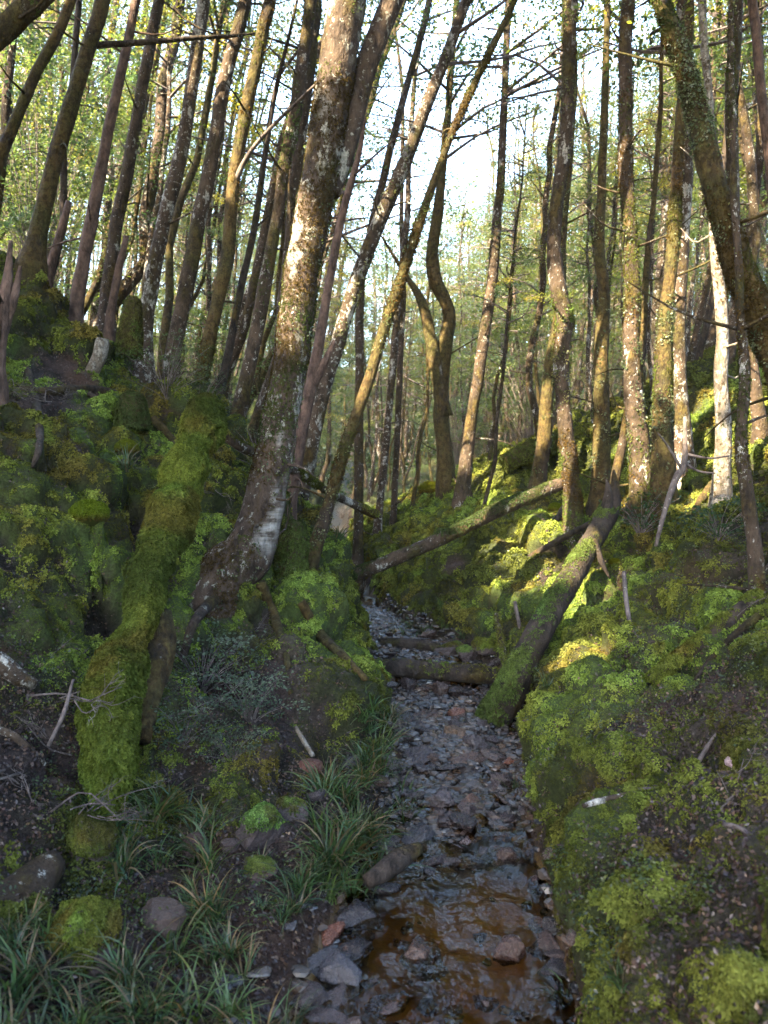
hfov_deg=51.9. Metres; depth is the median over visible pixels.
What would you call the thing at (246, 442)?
shrub
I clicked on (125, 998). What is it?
sedge tuft
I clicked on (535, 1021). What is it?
stone
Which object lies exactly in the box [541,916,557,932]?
stone
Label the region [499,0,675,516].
beech tree
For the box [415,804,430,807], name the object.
stone
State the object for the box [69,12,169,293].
beech tree
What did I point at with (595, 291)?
beech tree
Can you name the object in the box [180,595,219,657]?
exposed root
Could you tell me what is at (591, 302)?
young beech
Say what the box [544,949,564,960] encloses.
stone
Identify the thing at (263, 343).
young beech
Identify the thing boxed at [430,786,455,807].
stone
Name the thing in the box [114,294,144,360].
hollow stump
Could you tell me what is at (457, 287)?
beech tree
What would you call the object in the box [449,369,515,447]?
sapling
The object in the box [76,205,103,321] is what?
beech tree
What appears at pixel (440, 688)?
stone
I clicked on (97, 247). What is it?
beech tree
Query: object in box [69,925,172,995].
sedge tuft
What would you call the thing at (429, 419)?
beech tree
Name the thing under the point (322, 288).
beech tree
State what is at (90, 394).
exposed root
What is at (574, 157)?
beech tree
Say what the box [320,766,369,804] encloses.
sedge tuft
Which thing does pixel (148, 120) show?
young beech
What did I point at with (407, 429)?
beech tree
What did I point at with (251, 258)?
beech tree
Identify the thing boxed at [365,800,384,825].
sedge tuft
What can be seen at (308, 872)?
sedge tuft
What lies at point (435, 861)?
stone
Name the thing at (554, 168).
beech tree
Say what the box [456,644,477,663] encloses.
mossy boulder
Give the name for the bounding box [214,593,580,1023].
gravel
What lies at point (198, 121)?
beech tree
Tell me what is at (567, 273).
young beech
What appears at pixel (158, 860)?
sedge tuft
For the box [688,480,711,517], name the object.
exposed root
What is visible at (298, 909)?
sedge tuft
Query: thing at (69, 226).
beech tree
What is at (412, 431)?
beech tree
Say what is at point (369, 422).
young beech
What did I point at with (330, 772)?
sedge tuft
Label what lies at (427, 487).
moss cushion
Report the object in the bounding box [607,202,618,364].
young beech
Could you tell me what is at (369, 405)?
beech tree
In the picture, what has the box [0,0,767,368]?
sky
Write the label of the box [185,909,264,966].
sedge tuft
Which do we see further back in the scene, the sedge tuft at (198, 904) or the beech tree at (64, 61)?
the beech tree at (64, 61)
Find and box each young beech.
[0,0,16,215]
[5,23,42,245]
[17,0,101,277]
[17,1,151,283]
[26,0,138,283]
[43,1,133,298]
[71,25,138,319]
[90,23,145,233]
[92,0,192,323]
[92,0,244,290]
[99,94,164,292]
[104,56,173,314]
[106,29,191,294]
[116,52,216,299]
[122,139,183,295]
[131,11,239,322]
[138,40,242,273]
[156,0,275,378]
[167,0,281,372]
[169,7,275,376]
[181,17,298,378]
[185,37,296,353]
[203,89,276,402]
[214,0,351,396]
[220,4,342,398]
[220,260,270,356]
[230,188,278,397]
[256,123,370,295]
[311,261,349,382]
[339,260,384,495]
[350,300,390,450]
[373,309,418,490]
[377,269,425,492]
[378,274,427,489]
[380,307,423,483]
[384,267,424,491]
[384,294,425,477]
[405,315,441,480]
[408,228,464,480]
[412,287,472,428]
[420,224,479,423]
[430,253,454,327]
[431,258,464,404]
[435,201,484,394]
[437,241,480,448]
[449,274,490,434]
[450,298,499,419]
[451,136,512,395]
[451,275,497,440]
[453,162,549,505]
[453,267,487,383]
[454,193,533,453]
[454,261,502,367]
[455,210,496,361]
[455,212,513,444]
[455,301,476,425]
[456,191,510,354]
[457,288,507,437]
[464,78,553,461]
[470,251,501,438]
[476,92,546,444]
[478,185,538,436]
[484,225,547,437]
[494,209,532,442]
[498,157,574,440]
[500,136,571,385]
[500,257,527,441]
[506,73,583,406]
[511,227,570,424]
[515,266,532,431]
[522,230,548,389]
[530,132,580,389]
[535,204,548,364]
[544,168,597,365]
[566,86,650,398]
[566,131,623,422]
[566,133,641,397]
[566,180,617,408]
[566,234,593,389]
[567,115,639,408]
[569,136,611,339]
[569,214,584,369]
[574,35,670,333]
[574,209,639,409]
[575,238,595,407]
[585,127,644,393]
[586,0,722,371]
[593,112,633,395]
[594,193,650,345]
[595,0,752,215]
[606,148,660,297]
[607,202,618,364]
[608,68,700,232]
[610,3,724,358]
[610,211,637,396]
[610,271,620,350]
[613,83,697,387]
[613,114,691,397]
[614,295,619,391]
[616,0,767,361]
[617,80,700,317]
[632,0,754,285]
[636,1,767,360]
[637,162,652,277]
[638,29,698,229]
[639,92,672,375]
[639,178,696,379]
[653,4,767,288]
[661,22,749,351]
[669,0,753,311]
[692,0,767,304]
[692,1,767,275]
[693,30,751,294]
[710,0,767,60]
[713,0,767,195]
[716,2,767,216]
[717,0,767,74]
[721,20,767,228]
[728,0,767,314]
[747,25,767,222]
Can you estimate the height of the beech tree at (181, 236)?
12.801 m
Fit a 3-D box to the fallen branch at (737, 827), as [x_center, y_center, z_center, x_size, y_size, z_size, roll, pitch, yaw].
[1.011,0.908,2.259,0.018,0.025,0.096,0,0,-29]
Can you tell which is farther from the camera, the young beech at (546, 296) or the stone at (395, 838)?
the young beech at (546, 296)
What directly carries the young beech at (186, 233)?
on the ground
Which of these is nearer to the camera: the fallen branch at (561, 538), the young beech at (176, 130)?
the fallen branch at (561, 538)
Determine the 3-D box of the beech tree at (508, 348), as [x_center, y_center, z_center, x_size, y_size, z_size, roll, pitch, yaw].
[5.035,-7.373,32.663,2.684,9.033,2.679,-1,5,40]
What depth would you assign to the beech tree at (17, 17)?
4.95 m
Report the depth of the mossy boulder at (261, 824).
3.09 m
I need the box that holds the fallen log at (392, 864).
[362,842,422,888]
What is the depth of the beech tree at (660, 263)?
12.17 m
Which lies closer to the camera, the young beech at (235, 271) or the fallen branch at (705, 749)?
the fallen branch at (705, 749)
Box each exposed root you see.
[8,384,119,395]
[25,367,43,467]
[87,391,95,397]
[151,416,175,442]
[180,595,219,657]
[255,580,291,694]
[297,600,368,681]
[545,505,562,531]
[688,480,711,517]
[693,612,761,680]
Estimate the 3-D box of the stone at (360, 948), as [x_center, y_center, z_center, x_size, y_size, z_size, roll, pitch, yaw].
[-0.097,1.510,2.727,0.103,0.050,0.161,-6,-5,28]
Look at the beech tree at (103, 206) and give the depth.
30.93 m
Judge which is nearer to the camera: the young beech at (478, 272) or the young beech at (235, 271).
the young beech at (235, 271)
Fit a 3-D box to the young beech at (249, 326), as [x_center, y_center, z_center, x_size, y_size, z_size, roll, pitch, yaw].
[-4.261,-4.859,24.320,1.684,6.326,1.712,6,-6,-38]
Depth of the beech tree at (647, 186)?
22.76 m
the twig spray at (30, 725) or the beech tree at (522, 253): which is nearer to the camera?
the twig spray at (30, 725)
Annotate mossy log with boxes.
[72,392,227,824]
[498,423,592,473]
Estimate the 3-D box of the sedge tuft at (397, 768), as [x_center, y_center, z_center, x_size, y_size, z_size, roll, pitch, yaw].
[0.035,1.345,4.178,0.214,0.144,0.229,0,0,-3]
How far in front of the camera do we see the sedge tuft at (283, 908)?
2.72 m
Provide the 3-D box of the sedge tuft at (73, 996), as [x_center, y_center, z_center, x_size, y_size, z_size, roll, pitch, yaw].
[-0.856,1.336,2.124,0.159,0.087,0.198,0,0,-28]
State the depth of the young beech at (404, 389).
22.95 m
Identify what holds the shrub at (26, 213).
on the ground
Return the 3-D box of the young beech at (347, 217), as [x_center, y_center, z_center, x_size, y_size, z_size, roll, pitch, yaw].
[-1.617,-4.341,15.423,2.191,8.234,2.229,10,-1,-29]
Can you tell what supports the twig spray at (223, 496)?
on the ground
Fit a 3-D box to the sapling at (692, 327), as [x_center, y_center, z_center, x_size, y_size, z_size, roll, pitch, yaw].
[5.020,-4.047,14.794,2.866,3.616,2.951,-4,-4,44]
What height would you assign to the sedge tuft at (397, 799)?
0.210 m
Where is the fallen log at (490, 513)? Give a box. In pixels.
[350,476,562,580]
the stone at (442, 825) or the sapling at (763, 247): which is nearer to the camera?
the stone at (442, 825)
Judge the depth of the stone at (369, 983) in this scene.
2.51 m
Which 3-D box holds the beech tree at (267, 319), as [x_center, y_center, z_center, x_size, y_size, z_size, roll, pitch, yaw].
[-3.187,-7.326,23.756,4.404,12.545,3.542,0,0,25]
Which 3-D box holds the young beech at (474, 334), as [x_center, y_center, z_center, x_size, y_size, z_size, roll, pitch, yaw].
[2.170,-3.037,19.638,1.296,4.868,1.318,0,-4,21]
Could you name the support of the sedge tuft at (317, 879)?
on the ground
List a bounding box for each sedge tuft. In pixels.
[0,891,52,955]
[0,896,89,1000]
[0,898,55,951]
[0,901,60,966]
[0,947,70,1005]
[0,968,55,1023]
[0,987,92,1023]
[1,940,101,1017]
[3,906,71,954]
[18,912,72,944]
[19,929,90,966]
[27,969,118,1023]
[34,980,131,1023]
[41,983,99,1023]
[44,894,184,1021]
[45,909,130,956]
[49,954,162,1023]
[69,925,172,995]
[72,765,142,815]
[74,784,146,824]
[86,950,192,1023]
[92,951,205,1023]
[99,958,215,1023]
[100,778,205,836]
[100,821,171,898]
[109,443,145,472]
[112,817,161,858]
[115,806,141,834]
[117,779,195,829]
[126,897,218,976]
[129,798,172,830]
[130,937,255,1023]
[132,829,185,869]
[133,768,197,823]
[144,781,220,826]
[162,802,213,860]
[163,909,257,971]
[164,808,249,866]
[165,820,256,882]
[167,859,240,934]
[167,881,220,905]
[170,866,258,929]
[173,864,212,891]
[173,893,216,931]
[177,842,222,867]
[178,794,228,825]
[182,792,244,832]
[183,887,244,937]
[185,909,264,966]
[190,961,268,1022]
[190,983,322,1023]
[191,956,253,1004]
[193,972,272,1022]
[194,810,239,847]
[196,927,265,993]
[209,926,268,965]
[238,839,272,883]
[243,979,328,1023]
[246,891,287,911]
[249,898,305,927]
[253,858,339,934]
[260,844,335,895]
[260,855,334,899]
[265,893,296,922]
[266,801,382,873]
[281,819,371,877]
[282,837,353,873]
[282,862,298,883]
[284,752,369,808]
[286,788,365,841]
[289,839,345,892]
[290,807,375,894]
[296,756,353,793]
[300,794,398,880]
[302,846,367,908]
[303,755,356,796]
[312,810,381,844]
[316,782,414,862]
[317,770,380,808]
[318,872,363,904]
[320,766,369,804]
[322,798,398,855]
[323,855,397,901]
[327,770,376,799]
[327,838,366,893]
[330,523,358,539]
[332,744,406,794]
[336,736,382,769]
[337,803,381,836]
[338,736,409,775]
[340,741,403,786]
[342,701,382,724]
[343,733,389,759]
[344,791,375,812]
[346,741,389,766]
[350,703,385,734]
[351,864,380,902]
[352,688,393,724]
[352,781,432,843]
[353,790,409,843]
[355,813,436,899]
[358,680,398,716]
[361,740,384,755]
[362,712,407,752]
[365,722,384,739]
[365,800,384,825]
[374,721,415,746]
[376,748,400,774]
[380,705,411,722]
[381,700,413,733]
[382,712,404,732]
[383,753,409,776]
[383,799,427,824]
[389,768,427,805]
[391,789,432,824]
[395,611,420,626]
[407,621,429,634]
[448,628,470,640]
[498,769,519,790]
[524,961,569,1009]
[534,669,558,689]
[594,954,645,992]
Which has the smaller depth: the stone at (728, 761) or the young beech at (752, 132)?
the stone at (728, 761)
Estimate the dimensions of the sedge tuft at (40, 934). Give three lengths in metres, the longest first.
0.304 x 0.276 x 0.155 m
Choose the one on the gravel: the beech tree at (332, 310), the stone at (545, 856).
the stone at (545, 856)
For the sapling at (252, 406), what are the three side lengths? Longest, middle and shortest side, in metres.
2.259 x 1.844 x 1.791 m
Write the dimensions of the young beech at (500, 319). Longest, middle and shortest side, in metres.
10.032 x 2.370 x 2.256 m
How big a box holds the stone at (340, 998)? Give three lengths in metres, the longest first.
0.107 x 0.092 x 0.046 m
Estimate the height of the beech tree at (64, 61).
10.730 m
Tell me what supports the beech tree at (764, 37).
on the ground
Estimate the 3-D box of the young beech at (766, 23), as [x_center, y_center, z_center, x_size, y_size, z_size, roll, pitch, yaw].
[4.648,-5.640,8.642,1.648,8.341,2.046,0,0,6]
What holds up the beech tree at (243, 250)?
on the ground
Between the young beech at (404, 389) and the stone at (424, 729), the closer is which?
the stone at (424, 729)
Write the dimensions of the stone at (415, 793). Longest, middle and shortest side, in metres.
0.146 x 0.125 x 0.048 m
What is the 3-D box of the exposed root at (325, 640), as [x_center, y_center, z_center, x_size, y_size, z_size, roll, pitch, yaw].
[-0.270,0.742,4.691,0.182,0.375,0.867,0,0,-31]
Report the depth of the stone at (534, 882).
3.15 m
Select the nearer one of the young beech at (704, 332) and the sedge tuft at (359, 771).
the sedge tuft at (359, 771)
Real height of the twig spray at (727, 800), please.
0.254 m
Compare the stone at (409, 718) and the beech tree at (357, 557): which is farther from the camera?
the beech tree at (357, 557)
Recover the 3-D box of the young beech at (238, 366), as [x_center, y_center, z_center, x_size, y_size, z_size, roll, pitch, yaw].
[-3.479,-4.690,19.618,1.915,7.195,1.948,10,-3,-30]
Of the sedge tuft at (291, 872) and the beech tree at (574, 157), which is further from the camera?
the beech tree at (574, 157)
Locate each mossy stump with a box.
[112,390,151,431]
[273,519,310,577]
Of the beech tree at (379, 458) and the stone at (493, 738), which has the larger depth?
the beech tree at (379, 458)
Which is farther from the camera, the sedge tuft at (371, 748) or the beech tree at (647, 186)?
the beech tree at (647, 186)
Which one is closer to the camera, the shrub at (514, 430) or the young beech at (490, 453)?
the young beech at (490, 453)
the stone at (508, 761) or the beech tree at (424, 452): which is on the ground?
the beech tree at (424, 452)
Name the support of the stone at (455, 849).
on the gravel
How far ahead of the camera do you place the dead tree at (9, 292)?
4.58 m
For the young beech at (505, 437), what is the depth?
25.56 m
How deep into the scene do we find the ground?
3.63 m
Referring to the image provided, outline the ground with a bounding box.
[0,251,767,1023]
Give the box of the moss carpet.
[0,250,767,1023]
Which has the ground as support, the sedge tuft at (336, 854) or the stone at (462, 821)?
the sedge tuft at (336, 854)
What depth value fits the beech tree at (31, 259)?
6.54 m
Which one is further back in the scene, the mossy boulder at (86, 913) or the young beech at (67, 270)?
the young beech at (67, 270)
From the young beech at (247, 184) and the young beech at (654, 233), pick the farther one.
the young beech at (654, 233)
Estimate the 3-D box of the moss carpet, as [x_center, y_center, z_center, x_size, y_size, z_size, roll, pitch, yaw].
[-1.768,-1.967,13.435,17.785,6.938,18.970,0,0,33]
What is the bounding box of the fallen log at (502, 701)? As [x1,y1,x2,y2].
[475,470,621,726]
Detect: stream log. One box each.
[377,657,499,684]
[378,637,439,650]
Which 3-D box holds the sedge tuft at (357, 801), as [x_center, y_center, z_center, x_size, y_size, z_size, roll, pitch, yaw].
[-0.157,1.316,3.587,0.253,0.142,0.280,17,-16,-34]
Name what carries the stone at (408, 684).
on the gravel
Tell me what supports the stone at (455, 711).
on the gravel
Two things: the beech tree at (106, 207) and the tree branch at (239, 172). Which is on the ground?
the beech tree at (106, 207)
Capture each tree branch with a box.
[97,32,255,48]
[235,85,313,179]
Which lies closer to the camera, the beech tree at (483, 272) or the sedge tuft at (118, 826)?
the sedge tuft at (118, 826)
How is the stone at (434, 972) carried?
in the water
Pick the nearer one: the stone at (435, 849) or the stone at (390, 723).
the stone at (435, 849)
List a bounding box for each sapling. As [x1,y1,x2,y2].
[0,0,170,286]
[0,32,142,296]
[0,88,99,289]
[1,119,119,316]
[7,166,72,292]
[57,269,93,320]
[116,277,236,386]
[118,307,160,369]
[119,300,163,365]
[120,312,195,376]
[160,290,275,429]
[232,375,296,427]
[316,377,338,466]
[403,313,528,468]
[418,419,455,460]
[426,385,505,464]
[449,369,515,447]
[450,265,593,442]
[456,359,530,446]
[488,286,614,425]
[503,349,556,434]
[503,368,541,437]
[514,294,617,401]
[570,303,622,398]
[577,184,708,372]
[591,322,621,390]
[688,141,767,296]
[688,181,767,313]
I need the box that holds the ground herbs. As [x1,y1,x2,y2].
[0,321,767,1023]
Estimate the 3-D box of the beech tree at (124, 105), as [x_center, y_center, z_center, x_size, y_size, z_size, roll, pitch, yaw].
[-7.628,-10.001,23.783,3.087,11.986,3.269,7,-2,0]
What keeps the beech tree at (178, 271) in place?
on the ground
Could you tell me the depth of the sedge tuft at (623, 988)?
1.94 m
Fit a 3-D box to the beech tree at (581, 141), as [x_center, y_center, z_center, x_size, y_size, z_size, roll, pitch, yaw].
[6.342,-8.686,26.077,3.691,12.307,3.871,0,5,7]
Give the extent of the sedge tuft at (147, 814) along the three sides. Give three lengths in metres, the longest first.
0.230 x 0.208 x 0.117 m
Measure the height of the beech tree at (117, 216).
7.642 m
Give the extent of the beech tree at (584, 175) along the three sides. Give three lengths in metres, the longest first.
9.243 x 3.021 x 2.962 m
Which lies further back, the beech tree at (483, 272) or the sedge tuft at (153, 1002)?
the beech tree at (483, 272)
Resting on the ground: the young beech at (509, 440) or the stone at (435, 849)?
the young beech at (509, 440)
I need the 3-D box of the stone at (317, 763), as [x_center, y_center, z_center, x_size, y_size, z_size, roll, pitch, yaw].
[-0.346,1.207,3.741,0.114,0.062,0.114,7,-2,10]
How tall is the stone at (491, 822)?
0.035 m
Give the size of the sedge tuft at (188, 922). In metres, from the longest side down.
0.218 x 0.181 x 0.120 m
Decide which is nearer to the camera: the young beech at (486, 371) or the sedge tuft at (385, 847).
the sedge tuft at (385, 847)
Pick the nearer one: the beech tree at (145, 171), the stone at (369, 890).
the stone at (369, 890)
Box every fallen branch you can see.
[0,651,38,688]
[0,726,47,767]
[46,679,73,746]
[225,429,379,518]
[294,726,314,756]
[493,611,508,664]
[513,601,521,628]
[526,521,589,556]
[581,792,626,807]
[622,571,631,621]
[642,713,738,790]
[654,416,728,546]
[722,822,752,834]
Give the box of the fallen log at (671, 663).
[644,588,767,686]
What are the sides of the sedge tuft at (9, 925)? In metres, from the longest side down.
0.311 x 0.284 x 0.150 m
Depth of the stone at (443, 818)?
3.73 m
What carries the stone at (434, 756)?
on the gravel
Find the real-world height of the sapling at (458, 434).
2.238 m
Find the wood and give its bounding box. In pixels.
[155,92,620,497]
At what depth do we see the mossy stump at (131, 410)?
5.51 m
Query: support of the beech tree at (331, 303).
on the ground
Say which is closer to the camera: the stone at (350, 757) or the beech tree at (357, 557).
the stone at (350, 757)
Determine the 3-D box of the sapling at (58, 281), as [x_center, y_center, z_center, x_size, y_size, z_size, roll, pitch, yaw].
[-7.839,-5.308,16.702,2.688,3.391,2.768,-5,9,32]
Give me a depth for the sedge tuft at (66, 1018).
2.02 m
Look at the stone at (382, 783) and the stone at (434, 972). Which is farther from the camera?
the stone at (382, 783)
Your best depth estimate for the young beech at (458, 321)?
25.18 m
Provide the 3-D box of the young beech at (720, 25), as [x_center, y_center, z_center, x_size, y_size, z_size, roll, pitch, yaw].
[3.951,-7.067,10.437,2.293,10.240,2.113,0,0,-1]
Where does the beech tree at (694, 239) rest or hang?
on the ground
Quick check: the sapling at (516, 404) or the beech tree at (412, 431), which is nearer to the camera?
the sapling at (516, 404)
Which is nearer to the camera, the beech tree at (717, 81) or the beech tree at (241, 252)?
the beech tree at (717, 81)
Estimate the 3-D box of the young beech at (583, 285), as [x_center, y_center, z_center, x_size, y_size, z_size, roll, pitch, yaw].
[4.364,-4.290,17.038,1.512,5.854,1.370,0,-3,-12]
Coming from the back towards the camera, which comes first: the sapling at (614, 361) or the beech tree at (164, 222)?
the sapling at (614, 361)
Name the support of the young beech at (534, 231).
on the ground
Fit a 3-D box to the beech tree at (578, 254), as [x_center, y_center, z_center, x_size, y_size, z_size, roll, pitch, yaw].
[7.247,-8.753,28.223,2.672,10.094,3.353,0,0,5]
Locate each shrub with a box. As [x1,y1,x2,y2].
[0,191,76,263]
[106,326,223,399]
[150,672,244,751]
[157,370,241,415]
[173,617,267,693]
[189,722,269,764]
[193,662,309,723]
[229,424,298,463]
[333,501,352,517]
[475,435,509,453]
[499,421,528,442]
[599,488,688,534]
[676,495,767,541]
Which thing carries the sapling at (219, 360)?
on the ground
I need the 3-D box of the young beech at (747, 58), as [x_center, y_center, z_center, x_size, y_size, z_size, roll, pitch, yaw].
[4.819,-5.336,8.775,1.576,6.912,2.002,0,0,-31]
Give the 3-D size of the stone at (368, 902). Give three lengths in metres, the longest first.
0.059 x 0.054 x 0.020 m
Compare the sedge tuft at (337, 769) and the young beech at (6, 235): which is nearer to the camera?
the sedge tuft at (337, 769)
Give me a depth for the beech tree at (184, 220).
12.56 m
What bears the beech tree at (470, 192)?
on the ground
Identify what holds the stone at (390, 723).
on the ground
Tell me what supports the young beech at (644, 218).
on the ground
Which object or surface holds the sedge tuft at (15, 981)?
on the ground
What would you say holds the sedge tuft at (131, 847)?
on the ground
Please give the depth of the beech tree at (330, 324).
28.85 m
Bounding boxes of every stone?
[141,897,185,937]
[182,832,206,858]
[219,838,240,852]
[292,980,328,1011]
[293,1005,348,1023]
[299,758,322,773]
[307,946,350,978]
[308,788,325,803]
[315,889,326,896]
[318,950,361,997]
[321,921,344,947]
[324,983,353,1014]
[335,892,345,903]
[336,753,359,771]
[336,898,384,930]
[338,936,373,962]
[343,1016,362,1023]
[358,929,374,940]
[359,877,374,893]
[360,978,379,988]
[364,898,374,908]
[364,993,409,1019]
[370,774,389,785]
[373,624,388,629]
[373,883,400,895]
[376,833,400,856]
[377,1020,394,1023]
[382,755,397,771]
[382,847,395,856]
[384,652,396,655]
[387,681,396,687]
[388,721,397,728]
[392,729,413,740]
[393,938,409,949]
[395,718,406,728]
[396,710,415,722]
[397,765,406,775]
[398,809,413,817]
[398,823,434,849]
[399,775,419,786]
[399,937,442,982]
[400,677,416,690]
[401,791,425,802]
[404,745,432,766]
[413,709,437,718]
[413,763,432,772]
[415,720,425,727]
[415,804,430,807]
[416,727,429,732]
[417,687,428,691]
[419,855,446,869]
[419,935,439,944]
[420,629,436,637]
[423,842,446,855]
[423,867,451,881]
[423,964,448,980]
[423,1021,438,1023]
[427,753,439,761]
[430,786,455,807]
[432,681,449,694]
[432,807,456,815]
[433,763,465,769]
[435,811,451,825]
[435,857,460,867]
[437,823,448,827]
[439,867,458,876]
[443,725,465,736]
[444,1004,462,1016]
[447,707,464,715]
[447,854,461,857]
[448,686,472,696]
[448,718,459,725]
[448,811,477,832]
[448,843,463,854]
[450,751,482,763]
[456,801,476,814]
[458,835,476,844]
[461,793,479,802]
[461,830,469,835]
[463,734,488,748]
[467,770,479,774]
[467,812,487,820]
[473,995,499,1011]
[475,756,487,761]
[477,719,487,725]
[477,845,492,860]
[479,688,489,694]
[479,749,506,761]
[484,735,498,742]
[484,819,494,826]
[485,810,496,816]
[487,782,499,789]
[488,658,500,666]
[490,772,510,785]
[490,845,500,852]
[492,813,507,820]
[492,859,505,870]
[493,934,525,966]
[495,762,508,768]
[495,793,510,805]
[495,826,509,836]
[496,744,505,748]
[496,846,519,867]
[501,724,508,730]
[502,813,517,822]
[503,757,516,764]
[509,1010,531,1021]
[518,805,524,814]
[520,839,534,859]
[527,875,543,895]
[528,916,543,933]
[528,929,559,960]
[529,804,535,810]
[529,1019,540,1023]
[537,957,566,980]
[538,893,546,907]
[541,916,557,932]
[542,847,552,859]
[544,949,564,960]
[566,928,576,945]
[724,756,731,767]
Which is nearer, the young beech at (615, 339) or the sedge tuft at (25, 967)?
the sedge tuft at (25, 967)
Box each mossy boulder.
[44,895,122,976]
[65,810,119,861]
[235,801,284,850]
[242,854,277,882]
[274,796,308,822]
[433,640,463,657]
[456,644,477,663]
[471,636,498,655]
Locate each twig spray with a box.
[0,761,173,829]
[0,769,21,779]
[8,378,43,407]
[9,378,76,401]
[10,710,72,755]
[26,634,142,726]
[157,676,255,740]
[204,481,234,513]
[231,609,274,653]
[713,734,767,812]
[737,596,767,618]
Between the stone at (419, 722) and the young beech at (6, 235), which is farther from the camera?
the young beech at (6, 235)
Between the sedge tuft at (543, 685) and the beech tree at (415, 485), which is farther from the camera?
the beech tree at (415, 485)
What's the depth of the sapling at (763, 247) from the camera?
10.35 m
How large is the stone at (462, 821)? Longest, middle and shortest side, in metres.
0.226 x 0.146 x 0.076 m
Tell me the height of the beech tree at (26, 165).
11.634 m
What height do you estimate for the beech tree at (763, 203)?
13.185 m
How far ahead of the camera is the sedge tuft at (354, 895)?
3.05 m
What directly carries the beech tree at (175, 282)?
on the ground
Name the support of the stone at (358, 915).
on the gravel
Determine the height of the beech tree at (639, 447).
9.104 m
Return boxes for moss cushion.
[68,499,109,525]
[114,439,139,455]
[418,481,435,494]
[521,462,532,468]
[548,502,561,511]
[609,558,619,563]
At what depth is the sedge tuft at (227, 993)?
2.22 m
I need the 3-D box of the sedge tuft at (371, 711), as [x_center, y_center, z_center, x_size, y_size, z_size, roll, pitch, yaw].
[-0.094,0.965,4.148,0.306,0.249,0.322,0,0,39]
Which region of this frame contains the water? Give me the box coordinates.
[361,593,534,1023]
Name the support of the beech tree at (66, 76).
on the ground
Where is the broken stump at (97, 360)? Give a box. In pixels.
[85,337,108,373]
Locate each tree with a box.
[0,0,55,51]
[0,0,76,175]
[0,0,111,194]
[0,0,111,204]
[0,0,145,240]
[0,0,219,324]
[0,28,82,235]
[0,240,21,405]
[12,0,149,195]
[13,0,110,291]
[13,1,170,227]
[14,0,126,189]
[14,1,112,180]
[30,2,103,216]
[33,0,157,255]
[44,2,185,230]
[46,67,89,293]
[47,0,182,323]
[47,200,71,288]
[48,107,101,290]
[48,109,103,275]
[51,0,206,316]
[62,109,152,278]
[63,0,182,315]
[64,154,113,324]
[65,100,139,276]
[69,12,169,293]
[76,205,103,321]
[86,0,194,246]
[88,142,162,326]
[89,0,317,326]
[97,0,222,287]
[97,0,281,340]
[98,2,246,288]
[99,9,202,295]
[103,235,128,341]
[121,0,291,337]
[126,0,275,333]
[133,0,222,383]
[137,0,523,443]
[138,66,238,376]
[138,106,211,354]
[156,145,222,371]
[158,62,220,295]
[161,187,221,369]
[162,0,287,379]
[163,116,251,377]
[173,0,458,390]
[176,102,263,381]
[185,192,221,358]
[186,164,240,376]
[188,0,403,619]
[188,169,248,377]
[189,137,270,372]
[191,58,351,358]
[192,203,262,338]
[193,0,277,381]
[195,0,321,394]
[198,178,274,372]
[218,139,280,394]
[220,2,350,355]
[229,0,317,418]
[233,97,375,402]
[238,182,279,415]
[242,163,369,417]
[248,0,471,409]
[265,207,354,387]
[272,43,397,443]
[287,117,401,519]
[289,0,519,569]
[296,163,363,445]
[298,0,585,500]
[311,196,372,478]
[317,172,387,494]
[322,230,366,418]
[324,0,587,500]
[326,313,368,465]
[327,198,421,502]
[327,258,396,498]
[331,296,366,501]
[335,172,421,485]
[342,293,384,410]
[343,226,414,487]
[348,240,432,490]
[349,326,385,458]
[351,0,431,593]
[353,2,502,542]
[363,317,415,482]
[364,92,484,506]
[366,24,473,525]
[367,212,430,455]
[385,225,456,485]
[386,236,440,467]
[393,256,435,461]
[395,242,445,458]
[395,265,447,460]
[400,0,670,507]
[405,220,457,396]
[407,172,506,449]
[411,282,424,440]
[411,295,463,457]
[412,213,488,448]
[434,207,487,428]
[438,0,650,505]
[446,56,517,419]
[450,105,552,457]
[450,140,544,452]
[450,239,485,410]
[450,257,482,430]
[453,140,535,365]
[453,203,510,415]
[482,102,555,441]
[482,187,538,441]
[485,221,525,436]
[487,0,620,437]
[487,19,620,403]
[493,178,575,371]
[496,165,548,434]
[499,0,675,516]
[505,58,595,392]
[507,139,569,351]
[523,62,619,414]
[524,36,640,401]
[525,11,657,343]
[534,0,593,558]
[537,60,640,409]
[540,106,585,408]
[541,42,618,410]
[542,130,594,335]
[548,130,616,397]
[559,0,767,339]
[562,0,767,533]
[566,109,642,331]
[569,69,642,410]
[577,68,660,394]
[582,0,704,523]
[585,0,767,438]
[593,44,658,372]
[598,0,767,349]
[610,27,708,274]
[614,54,693,306]
[627,0,767,591]
[633,21,767,342]
[634,0,767,364]
[635,1,750,323]
[636,81,696,377]
[641,0,750,312]
[642,0,696,489]
[644,0,747,529]
[655,80,704,316]
[658,0,747,318]
[658,1,767,221]
[660,0,767,252]
[672,0,767,207]
[680,0,737,510]
[695,4,767,272]
[724,0,767,444]
[747,0,767,197]
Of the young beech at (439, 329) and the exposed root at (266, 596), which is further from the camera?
the young beech at (439, 329)
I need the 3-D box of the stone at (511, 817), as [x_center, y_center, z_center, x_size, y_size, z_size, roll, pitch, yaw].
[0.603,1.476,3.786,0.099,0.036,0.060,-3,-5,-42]
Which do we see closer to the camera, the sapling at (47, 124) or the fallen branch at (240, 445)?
the fallen branch at (240, 445)
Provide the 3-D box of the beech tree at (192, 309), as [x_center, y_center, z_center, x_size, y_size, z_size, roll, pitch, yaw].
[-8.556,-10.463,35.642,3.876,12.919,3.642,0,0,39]

